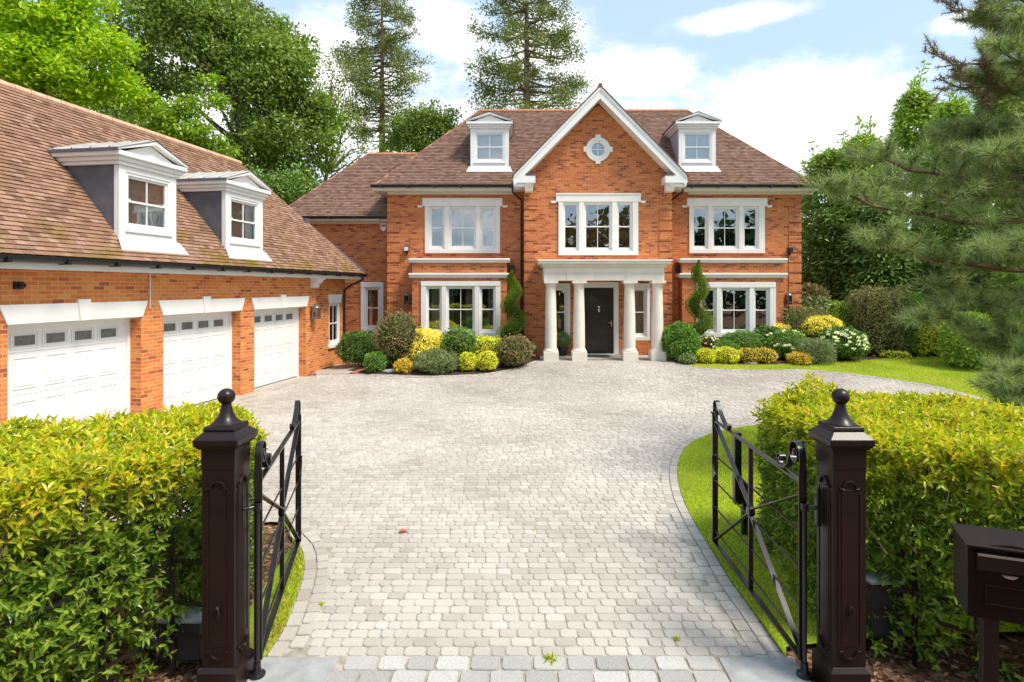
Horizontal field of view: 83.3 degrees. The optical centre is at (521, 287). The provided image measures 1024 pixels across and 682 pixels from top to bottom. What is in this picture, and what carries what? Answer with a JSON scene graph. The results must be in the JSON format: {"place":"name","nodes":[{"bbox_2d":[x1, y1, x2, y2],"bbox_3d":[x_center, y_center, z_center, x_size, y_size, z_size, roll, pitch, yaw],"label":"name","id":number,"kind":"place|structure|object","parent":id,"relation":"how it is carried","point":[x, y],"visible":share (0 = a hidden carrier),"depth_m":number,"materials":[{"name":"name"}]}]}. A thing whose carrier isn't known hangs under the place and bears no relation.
{"place":"outdoors","nodes":[
{"label":"outdoors","id":0,"kind":"place"},
{"bbox_2d":[196,376,308,405],"bbox_3d":[-7.575,2.757,11.850,0.426,0.045,11.885,0,0,8],"label":"garage apron","id":1,"kind":"object","parent":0,"point":[263,388],"visible":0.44,"depth_m":15.87,"materials":[{"name":"beige concrete"}]},
{"bbox_2d":[250,523,306,656],"bbox_3d":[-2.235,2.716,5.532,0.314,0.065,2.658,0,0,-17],"label":"grass","id":2,"kind":"structure","parent":0,"point":[298,564],"depth_m":5.12,"materials":[{"name":"green plant"}]},
{"bbox_2d":[315,364,362,373],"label":"path","id":3,"kind":"structure","parent":0,"point":[340,369],"depth_m":18.78,"materials":[{"name":"beige stone"}]},
{"bbox_2d":[349,357,533,374],"bbox_3d":[-2.737,2.553,19.726,6.326,0.230,5.747,0,0,0],"label":"soil bed","id":4,"kind":"object","parent":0,"point":[388,365],"visible":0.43,"depth_m":17.35,"materials":[{"name":"brown soil"}]},
{"bbox_2d":[362,350,388,371],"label":"shrub","id":5,"kind":"object","parent":4,"relation":"on","point":[377,360],"visible":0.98,"depth_m":17.34,"materials":[{"name":"green plant"}]},
{"bbox_2d":[371,308,422,365],"bbox_3d":[-3.936,1.603,18.157,1.761,1.918,1.736,0,0,0],"label":"shrub","id":6,"kind":"object","parent":4,"relation":"on","point":[394,334],"visible":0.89,"depth_m":17.73,"materials":[{"name":"green plant"}]},
{"bbox_2d":[393,357,414,372],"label":"shrub","id":7,"kind":"object","parent":4,"relation":"on","point":[404,365],"visible":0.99,"depth_m":17.09,"materials":[{"name":"yellow plant"}]},
{"bbox_2d":[390,326,445,363],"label":"shrub","id":8,"kind":"object","parent":4,"relation":"on","point":[426,339],"visible":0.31,"depth_m":18.09,"materials":[{"name":"yellow plant"}]},
{"bbox_2d":[413,346,461,373],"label":"shrub","id":9,"kind":"object","parent":4,"relation":"on","point":[432,360],"visible":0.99,"depth_m":16.98,"materials":[{"name":"green plant"}]},
{"bbox_2d":[439,325,479,356],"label":"shrub","id":10,"kind":"object","parent":4,"relation":"on","point":[460,340],"visible":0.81,"depth_m":17.70,"materials":[{"name":"green plant"}]},
{"bbox_2d":[457,351,478,370],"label":"shrub","id":11,"kind":"object","parent":4,"relation":"on","point":[468,361],"visible":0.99,"depth_m":17.24,"materials":[{"name":"yellow plant"}]},
{"bbox_2d":[470,335,501,364],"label":"shrub","id":12,"kind":"object","parent":4,"relation":"on","point":[487,343],"visible":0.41,"depth_m":18.14,"materials":[{"name":"yellow plant"}]},
{"bbox_2d":[476,349,498,370],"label":"shrub","id":13,"kind":"object","parent":4,"relation":"on","point":[487,359],"visible":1,"depth_m":17.24,"materials":[{"name":"yellow plant"}]},
{"bbox_2d":[495,270,527,340],"bbox_3d":[-0.347,0.938,20.116,1.160,3.124,1.100,0,0,0],"label":"spiral topiary","id":14,"kind":"object","parent":4,"relation":"on","point":[515,323],"visible":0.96,"depth_m":19.99,"materials":[{"name":"green plant"}]},
{"bbox_2d":[492,332,535,367],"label":"shrub","id":15,"kind":"object","parent":4,"relation":"on","point":[513,350],"visible":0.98,"depth_m":17.71,"materials":[{"name":"green plant"}]},
{"bbox_2d":[0,357,1023,681],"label":"ground","id":16,"kind":"structure","parent":0,"point":[884,671],"depth_m":4.36,"materials":[{"name":"brown soil"}]},
{"bbox_2d":[0,0,160,115],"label":"tree","id":17,"kind":"object","parent":16,"relation":"on","point":[45,45],"visible":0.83,"depth_m":21.05,"materials":[{"name":"green plant"}]},
{"bbox_2d":[0,539,201,681],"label":"iron railing","id":18,"kind":"object","parent":16,"relation":"on","point":[171,561],"visible":0.69,"depth_m":3.95,"materials":[{"name":"black metal"}]},
{"bbox_2d":[3,652,200,681],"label":"leaf litter","id":19,"kind":"object","parent":16,"relation":"on","point":[179,677],"visible":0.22,"depth_m":4.19,"materials":[{"name":"brown plant"}]},
{"bbox_2d":[0,399,270,681],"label":"hedge","id":20,"kind":"object","parent":16,"relation":"on","point":[53,475],"visible":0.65,"depth_m":3.89,"materials":[{"name":"green plant"}]},
{"bbox_2d":[156,606,201,665],"bbox_3d":[-2.470,2.588,4.260,0.320,0.395,0.240,0,0,0],"label":"gate motor box","id":21,"kind":"object","parent":16,"relation":"on","point":[188,648],"visible":0.52,"depth_m":4.15,"materials":[{"name":"black paint"}]},
{"bbox_2d":[116,72,245,158],"bbox_3d":[-14.458,-3.066,24.646,4.750,12.076,3.398,0,0,-15],"label":"young tree","id":22,"kind":"object","parent":16,"relation":"on","point":[164,118],"visible":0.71,"depth_m":24.20,"materials":[{"name":"green plant"}]},
{"bbox_2d":[0,79,367,434],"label":"garage block","id":23,"kind":"structure","parent":16,"relation":"on","point":[153,270],"depth_m":11.71,"materials":[{"name":"brown tile"}]},
{"bbox_2d":[13,282,26,288],"bbox_3d":[-7.912,-0.030,9.102,0.130,0.120,0.140,0,0,9],"label":"security camera","id":24,"kind":"object","parent":23,"relation":"attached to","point":[19,285],"visible":1,"depth_m":9.06,"materials":[{"name":"black plastic"}]},
{"bbox_2d":[8,318,129,434],"bbox_3d":[-8.075,1.665,10.274,0.080,2.170,2.660,0,0,9],"label":"garage door","id":25,"kind":"structure","parent":23,"relation":"in","point":[81,369],"depth_m":10.27,"materials":[{"name":"white wood"}]},
{"bbox_2d":[163,312,231,410],"bbox_3d":[-7.581,1.665,13.354,0.080,2.170,2.632,0,0,9],"label":"garage door","id":26,"kind":"structure","parent":23,"relation":"in","point":[197,348],"depth_m":13.40,"materials":[{"name":"white wood"}]},
{"bbox_2d":[254,307,298,388],"bbox_3d":[-7.089,1.665,16.429,0.080,2.170,2.663,0,0,9],"label":"garage door","id":27,"kind":"structure","parent":23,"relation":"in","point":[276,331],"depth_m":16.53,"materials":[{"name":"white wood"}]},
{"bbox_2d":[311,303,320,318],"bbox_3d":[-6.408,0.743,17.945,0.302,0.485,0.288,0,0,9],"label":"wall lantern","id":28,"kind":"object","parent":23,"relation":"attached to","point":[316,305],"depth_m":17.91,"materials":[{"name":"black paint"}]},
{"bbox_2d":[328,303,339,348],"bbox_3d":[-6.538,1.320,20.093,0.170,1.540,0.960,0,0,9],"label":"window","id":29,"kind":"structure","parent":23,"relation":"in","point":[337,340],"depth_m":20.26,"materials":[{"name":"white paint"}]},
{"bbox_2d":[192,388,257,681],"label":"gate post","id":30,"kind":"object","parent":16,"relation":"on","point":[221,442],"visible":0.98,"depth_m":3.89,"materials":[{"name":"brown paint"}]},
{"bbox_2d":[243,400,301,680],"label":"iron gate","id":31,"kind":"structure","parent":30,"relation":"attached to","point":[265,461],"depth_m":4.58,"materials":[{"name":"black metal"}]},
{"bbox_2d":[335,329,380,364],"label":"shrub","id":32,"kind":"object","parent":16,"relation":"on","point":[356,346],"visible":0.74,"depth_m":18.82,"materials":[{"name":"green plant"}]},
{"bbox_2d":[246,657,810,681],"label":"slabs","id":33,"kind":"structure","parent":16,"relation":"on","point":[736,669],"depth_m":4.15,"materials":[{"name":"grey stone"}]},
{"bbox_2d":[288,83,819,360],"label":"brick house","id":34,"kind":"structure","parent":16,"relation":"on","point":[600,220],"depth_m":21.34,"materials":[{"name":"orange brick"}]},
{"bbox_2d":[361,282,383,332],"bbox_3d":[-5.752,0.777,22.635,0.878,1.949,0.990,0,0,0],"label":"window","id":35,"kind":"structure","parent":34,"relation":"in","point":[372,293],"depth_m":22.22,"materials":[{"name":"paint"}]},
{"bbox_2d":[380,223,386,231],"bbox_3d":[-5.303,-2.308,22.152,0.260,0.352,0.092,0,0,0],"label":"alarm box","id":36,"kind":"object","parent":34,"relation":"attached to","point":[383,226],"visible":0.97,"depth_m":22.11,"materials":[{"name":"white paint"}]},
{"bbox_2d":[403,292,409,304],"bbox_3d":[-4.232,0.401,21.247,0.288,0.485,0.302,0,0,0],"label":"wall lantern","id":37,"kind":"object","parent":34,"relation":"attached to","point":[407,294],"depth_m":21.25,"materials":[{"name":"black paint"}]},
{"bbox_2d":[421,281,499,336],"bbox_3d":[-2.206,0.798,21.335,2.880,2.027,0.990,0,0,0],"label":"window","id":38,"kind":"structure","parent":34,"relation":"in","point":[475,305],"depth_m":20.96,"materials":[{"name":"paint"}]},
{"bbox_2d":[417,198,506,252],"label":"window","id":39,"kind":"structure","parent":34,"relation":"in","point":[452,225],"depth_m":21.42,"materials":[{"name":"paint"}]},
{"bbox_2d":[556,282,570,339],"bbox_3d":[1.334,0.880,20.800,0.920,2.128,0.200,0,0,0],"label":"window","id":40,"kind":"structure","parent":34,"relation":"in","point":[565,287],"depth_m":20.71,"materials":[{"name":"paint"}]},
{"bbox_2d":[557,331,570,355],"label":"potted plant","id":41,"kind":"object","parent":34,"relation":"on","point":[562,350],"visible":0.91,"depth_m":20.38,"materials":[{"name":"green plant"}]},
{"bbox_2d":[583,135,612,163],"bbox_3d":[2.744,-4.952,21.038,1.040,1.040,0.785,0,0,0],"label":"round window","id":42,"kind":"structure","parent":34,"relation":"in","point":[597,149],"depth_m":20.66,"materials":[{"name":"paint"}]},
{"bbox_2d":[551,193,645,254],"bbox_3d":[2.754,-2.259,20.727,3.404,2.217,0.225,0,0,0],"label":"window","id":43,"kind":"structure","parent":34,"relation":"in","point":[580,200],"depth_m":20.65,"materials":[{"name":"paint"}]},
{"bbox_2d":[584,288,612,352],"bbox_3d":[2.783,1.203,20.792,1.059,2.374,0.136,0,0,0],"label":"front door","id":44,"kind":"structure","parent":34,"relation":"in","point":[598,302],"depth_m":20.80,"materials":[{"name":"wood"}]},
{"bbox_2d":[634,282,650,339],"bbox_3d":[4.203,0.880,20.800,0.932,2.128,0.200,0,0,0],"label":"window","id":45,"kind":"structure","parent":34,"relation":"in","point":[645,287],"depth_m":20.71,"materials":[{"name":"paint"}]},
{"bbox_2d":[682,198,771,252],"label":"window","id":46,"kind":"structure","parent":34,"relation":"in","point":[716,225],"depth_m":21.42,"materials":[{"name":"paint"}]},
{"bbox_2d":[696,282,775,336],"bbox_3d":[7.768,0.813,21.335,2.880,1.997,0.990,0,0,0],"label":"window","id":47,"kind":"structure","parent":34,"relation":"in","point":[733,305],"depth_m":20.96,"materials":[{"name":"paint"}]},
{"bbox_2d":[785,292,792,304],"bbox_3d":[9.856,0.401,21.261,0.230,0.485,0.273,0,0,0],"label":"wall lantern","id":48,"kind":"object","parent":34,"relation":"attached to","point":[788,296],"depth_m":21.27,"materials":[{"name":"black paint"}]},
{"bbox_2d":[808,388,875,681],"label":"gate post","id":49,"kind":"object","parent":16,"relation":"on","point":[843,440],"visible":1,"depth_m":3.89,"materials":[{"name":"brown paint"}]},
{"bbox_2d":[710,400,820,680],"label":"iron gate","id":50,"kind":"structure","parent":49,"relation":"attached to","point":[799,648],"depth_m":4.54,"materials":[{"name":"black metal"}]},
{"bbox_2d":[866,567,904,650],"bbox_3d":[2.745,2.491,4.430,0.260,0.583,0.240,0,0,0],"label":"gate motor box","id":51,"kind":"object","parent":16,"relation":"on","point":[880,625],"visible":0.52,"depth_m":4.32,"materials":[{"name":"black paint"}]},
{"bbox_2d":[750,371,1023,681],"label":"hedge","id":52,"kind":"object","parent":16,"relation":"on","point":[967,439],"visible":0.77,"depth_m":4.37,"materials":[{"name":"green plant"}]},
{"bbox_2d":[790,0,1023,408],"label":"pine tree","id":53,"kind":"object","parent":16,"relation":"on","point":[999,76],"visible":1,"depth_m":7.72,"materials":[{"name":"green plant"}]},
{"bbox_2d":[866,531,1023,681],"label":"iron railing","id":54,"kind":"object","parent":16,"relation":"on","point":[913,591],"visible":0.36,"depth_m":4.24,"materials":[{"name":"black metal"}]},
{"bbox_2d":[866,627,1023,681],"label":"leaf litter","id":55,"kind":"object","parent":16,"relation":"on","point":[1010,660],"visible":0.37,"depth_m":4.29,"materials":[{"name":"brown plant"}]},
{"bbox_2d":[951,523,1023,681],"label":"mailbox","id":56,"kind":"object","parent":16,"relation":"on","point":[989,577],"visible":1,"depth_m":2.84,"materials":[{"name":"brown paint"}]},
{"bbox_2d":[13,360,1017,681],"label":"driveway","id":57,"kind":"structure","parent":0,"point":[300,652],"depth_m":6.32,"materials":[{"name":"grey stone"}]},
{"bbox_2d":[326,656,726,681],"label":"threshold setts","id":58,"kind":"structure","parent":57,"relation":"on","point":[580,667],"depth_m":4.15,"materials":[{"name":"stone"}]},
{"bbox_2d":[542,652,557,664],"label":"weed","id":59,"kind":"object","parent":58,"relation":"on","point":[549,657],"visible":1,"depth_m":4.25,"materials":[{"name":"green plant"}]},
{"bbox_2d":[232,361,989,656],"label":"edging setts","id":60,"kind":"structure","parent":57,"relation":"on","point":[739,623],"depth_m":5.62,"materials":[{"name":"stone"}]},
{"bbox_2d":[21,0,1022,285],"label":"sky","id":61,"kind":"structure","parent":0,"point":[780,77],"materials":[{"name":"blue"}]},
{"bbox_2d":[669,350,939,364],"bbox_3d":[12.600,2.453,24.170,14.800,0.026,11.660,0,0,0],"label":"soil bed","id":62,"kind":"object","parent":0,"point":[782,360],"visible":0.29,"depth_m":19.72,"materials":[{"name":"brown soil"}]},
{"bbox_2d":[661,319,701,360],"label":"shrub","id":63,"kind":"object","parent":62,"relation":"on","point":[679,338],"visible":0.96,"depth_m":18.83,"materials":[{"name":"green plant"}]},
{"bbox_2d":[677,353,697,364],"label":"plant","id":64,"kind":"object","parent":62,"relation":"on","point":[688,358],"visible":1,"depth_m":18.39,"materials":[{"name":"green plant"}]},
{"bbox_2d":[685,259,714,339],"bbox_3d":[6.168,0.761,20.114,1.187,3.479,1.116,0,0,0],"label":"spiral topiary","id":65,"kind":"object","parent":62,"relation":"on","point":[701,326],"visible":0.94,"depth_m":20.02,"materials":[{"name":"green plant"}]},
{"bbox_2d":[695,347,716,363],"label":"shrub","id":66,"kind":"object","parent":62,"relation":"on","point":[705,355],"visible":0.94,"depth_m":18.50,"materials":[{"name":"yellow plant"}]},
{"bbox_2d":[700,335,720,348],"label":"plant","id":67,"kind":"object","parent":62,"relation":"on","point":[707,341],"visible":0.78,"depth_m":20.21,"materials":[{"name":"white plant"}]},
{"bbox_2d":[711,339,741,349],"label":"plant","id":68,"kind":"object","parent":62,"relation":"on","point":[729,343],"visible":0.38,"depth_m":19.40,"materials":[{"name":"green plant"}]},
{"bbox_2d":[712,345,741,362],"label":"shrub","id":69,"kind":"object","parent":62,"relation":"on","point":[726,353],"visible":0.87,"depth_m":18.49,"materials":[{"name":"yellow plant"}]},
{"bbox_2d":[720,328,764,348],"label":"shrub","id":70,"kind":"object","parent":62,"relation":"on","point":[748,339],"visible":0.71,"depth_m":19.73,"materials":[{"name":"green plant"}]},
{"bbox_2d":[739,346,778,363],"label":"shrub","id":71,"kind":"object","parent":62,"relation":"on","point":[760,355],"visible":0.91,"depth_m":18.52,"materials":[{"name":"yellow plant"}]},
{"bbox_2d":[751,324,779,347],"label":"plant","id":72,"kind":"object","parent":62,"relation":"on","point":[767,331],"visible":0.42,"depth_m":20.06,"materials":[{"name":"green plant"}]},
{"bbox_2d":[774,322,790,329],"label":"shrub","id":73,"kind":"object","parent":62,"relation":"on","point":[780,326],"visible":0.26,"depth_m":20.66,"materials":[{"name":"yellow plant"}]},
{"bbox_2d":[763,328,810,358],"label":"plant","id":74,"kind":"object","parent":62,"relation":"on","point":[782,342],"visible":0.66,"depth_m":19.23,"materials":[{"name":"green plant"}]},
{"bbox_2d":[764,303,832,338],"bbox_3d":[10.268,1.355,21.515,2.457,1.639,2.434,0,0,0],"label":"shrub","id":75,"kind":"object","parent":62,"relation":"on","point":[794,319],"visible":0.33,"depth_m":20.82,"materials":[{"name":"green plant"}]},
{"bbox_2d":[785,351,814,364],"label":"shrub","id":76,"kind":"object","parent":62,"relation":"on","point":[797,357],"visible":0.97,"depth_m":18.27,"materials":[{"name":"yellow plant"}]},
{"bbox_2d":[790,337,839,365],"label":"shrub","id":77,"kind":"object","parent":62,"relation":"on","point":[819,352],"visible":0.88,"depth_m":18.34,"materials":[{"name":"green plant"}]},
{"bbox_2d":[801,293,830,314],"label":"shrub","id":78,"kind":"object","parent":62,"relation":"on","point":[808,300],"visible":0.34,"depth_m":21.85,"materials":[{"name":"green plant"}]},
{"bbox_2d":[801,282,831,300],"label":"shrub","id":79,"kind":"object","parent":62,"relation":"on","point":[811,289],"visible":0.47,"depth_m":22.38,"materials":[{"name":"green plant"}]},
{"bbox_2d":[797,314,843,337],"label":"shrub","id":80,"kind":"object","parent":62,"relation":"on","point":[813,324],"visible":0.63,"depth_m":20.31,"materials":[{"name":"yellow plant"}]},
{"bbox_2d":[801,205,867,302],"bbox_3d":[13.638,-0.334,25.313,3.335,6.612,3.695,0,0,-21],"label":"broadleaf tree","id":81,"kind":"object","parent":62,"relation":"on","point":[834,220],"visible":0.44,"depth_m":24.78,"materials":[{"name":"green plant"}]},
{"bbox_2d":[798,130,871,296],"bbox_3d":[14.551,-2.272,27.024,5.234,10.275,5.649,0,0,0],"label":"broadleaf tree","id":82,"kind":"object","parent":62,"relation":"on","point":[823,161],"visible":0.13,"depth_m":26.63,"materials":[{"name":"green plant"}]},
{"bbox_2d":[823,300,856,328],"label":"shrub","id":83,"kind":"object","parent":62,"relation":"on","point":[839,310],"visible":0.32,"depth_m":21.55,"materials":[{"name":"green plant"}]},
{"bbox_2d":[812,325,870,361],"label":"plant","id":84,"kind":"object","parent":62,"relation":"on","point":[849,341],"visible":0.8,"depth_m":18.84,"materials":[{"name":"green plant"}]},
{"bbox_2d":[823,114,896,297],"bbox_3d":[15.149,-2.444,25.484,4.190,10.643,4.590,0,0,0],"label":"broadleaf tree","id":85,"kind":"object","parent":62,"relation":"on","point":[866,138],"visible":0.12,"depth_m":25.11,"materials":[{"name":"green plant"}]},
{"bbox_2d":[825,194,932,351],"bbox_3d":[14.561,-0.511,23.493,4.291,6.680,4.206,0,0,0],"label":"broadleaf tree","id":86,"kind":"object","parent":62,"relation":"on","point":[876,268],"visible":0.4,"depth_m":22.87,"materials":[{"name":"green plant"}]},
{"bbox_2d":[844,280,915,355],"bbox_3d":[12.943,1.105,20.935,2.168,2.805,2.150,0,0,0],"label":"shrub","id":87,"kind":"object","parent":62,"relation":"on","point":[876,307],"visible":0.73,"depth_m":20.32,"materials":[{"name":"green plant"}]},
{"bbox_2d":[880,350,912,358],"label":"plant","id":88,"kind":"object","parent":62,"relation":"on","point":[895,354],"visible":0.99,"depth_m":19.73,"materials":[{"name":"green plant"}]},
{"bbox_2d":[889,291,930,355],"bbox_3d":[13.808,1.266,20.863,1.714,2.476,1.677,0,0,0],"label":"shrub","id":89,"kind":"object","parent":62,"relation":"on","point":[916,297],"visible":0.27,"depth_m":20.35,"materials":[{"name":"green plant"}]},
{"bbox_2d":[889,255,947,300],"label":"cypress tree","id":90,"kind":"object","parent":62,"relation":"on","point":[931,268],"visible":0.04,"depth_m":23.28,"materials":[{"name":"green plant"}]},
{"bbox_2d":[884,59,958,243],"bbox_3d":[17.637,-3.701,26.062,4.877,13.244,4.696,0,0,0],"label":"broadleaf tree","id":91,"kind":"object","parent":62,"relation":"on","point":[912,112],"visible":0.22,"depth_m":25.55,"materials":[{"name":"green plant"}]},
{"bbox_2d":[907,302,946,356],"bbox_3d":[14.598,1.449,20.672,1.843,2.095,1.840,0,0,0],"label":"shrub","id":92,"kind":"object","parent":62,"relation":"on","point":[931,337],"visible":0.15,"depth_m":20.11,"materials":[{"name":"green plant"}]},
{"bbox_2d":[910,81,992,312],"bbox_3d":[17.958,-2.967,23.896,4.266,11.708,4.236,0,0,0],"label":"broadleaf tree","id":93,"kind":"object","parent":62,"relation":"on","point":[946,108],"visible":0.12,"depth_m":23.72,"materials":[{"name":"green plant"}]},
{"bbox_2d":[937,214,1023,351],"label":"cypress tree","id":94,"kind":"object","parent":62,"relation":"on","point":[978,281],"visible":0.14,"depth_m":20.89,"materials":[{"name":"green plant"}]},
{"bbox_2d":[938,93,1023,319],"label":"tree","id":95,"kind":"object","parent":62,"relation":"on","point":[999,110],"visible":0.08,"depth_m":21.80,"materials":[{"name":"green plant"}]},
{"bbox_2d":[690,357,993,399],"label":"lawn","id":96,"kind":"structure","parent":0,"point":[894,375],"depth_m":17.63,"materials":[{"name":"green plant"}]},
{"bbox_2d":[934,310,1003,370],"bbox_3d":[13.814,1.604,17.851,1.855,1.944,1.927,0,0,0],"label":"shrub","id":97,"kind":"object","parent":96,"relation":"on","point":[954,351],"visible":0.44,"depth_m":17.57,"materials":[{"name":"green plant"}]},
{"bbox_2d":[986,188,1023,363],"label":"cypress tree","id":98,"kind":"object","parent":96,"relation":"on","point":[1019,280],"visible":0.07,"depth_m":18.87,"materials":[{"name":"green plant"}]},
{"bbox_2d":[678,425,1023,656],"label":"lawn","id":99,"kind":"structure","parent":0,"point":[812,637],"depth_m":5.85,"materials":[{"name":"green plant"}]},
{"bbox_2d":[732,431,747,535],"bbox_3d":[2.442,2.195,6.395,0.175,1.170,0.080,0,0,0],"label":"gate stop post","id":100,"kind":"object","parent":99,"relation":"on","point":[738,497],"visible":0.52,"depth_m":6.36,"materials":[{"name":"black metal"}]},
{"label":"grass field","id":101,"kind":"structure","parent":0,"visible":0},
{"bbox_2d":[87,0,360,204],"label":"oak tree","id":102,"kind":"object","parent":101,"relation":"on","point":[265,67],"visible":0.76,"depth_m":32.87,"materials":[{"name":"green plant"}]},
{"bbox_2d":[220,0,277,154],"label":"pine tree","id":103,"kind":"object","parent":101,"relation":"on","point":[256,6],"visible":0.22,"depth_m":46.00,"materials":[{"name":"green plant"}]},
{"bbox_2d":[242,157,319,204],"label":"holly tree","id":104,"kind":"object","parent":101,"relation":"on","point":[289,192],"visible":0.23,"depth_m":28.56,"materials":[{"name":"green plant"}]},
{"bbox_2d":[300,51,395,182],"bbox_3d":[-12.099,-6.525,38.089,8.240,19.018,6.758,0,0,-40],"label":"sparse tree","id":105,"kind":"object","parent":101,"relation":"on","point":[362,149],"visible":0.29,"depth_m":38.19,"materials":[{"name":"green plant"}]},
{"bbox_2d":[320,0,435,152],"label":"redwood tree","id":106,"kind":"object","parent":101,"relation":"on","point":[385,45],"visible":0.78,"depth_m":44.97,"materials":[{"name":"green plant"}]},
{"bbox_2d":[370,99,466,152],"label":"tree","id":107,"kind":"object","parent":101,"relation":"on","point":[421,129],"visible":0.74,"depth_m":40.41,"materials":[{"name":"green plant"}]},
{"bbox_2d":[461,0,597,112],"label":"redwood tree","id":108,"kind":"object","parent":101,"relation":"on","point":[528,75],"visible":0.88,"depth_m":40.78,"materials":[{"name":"green plant"}]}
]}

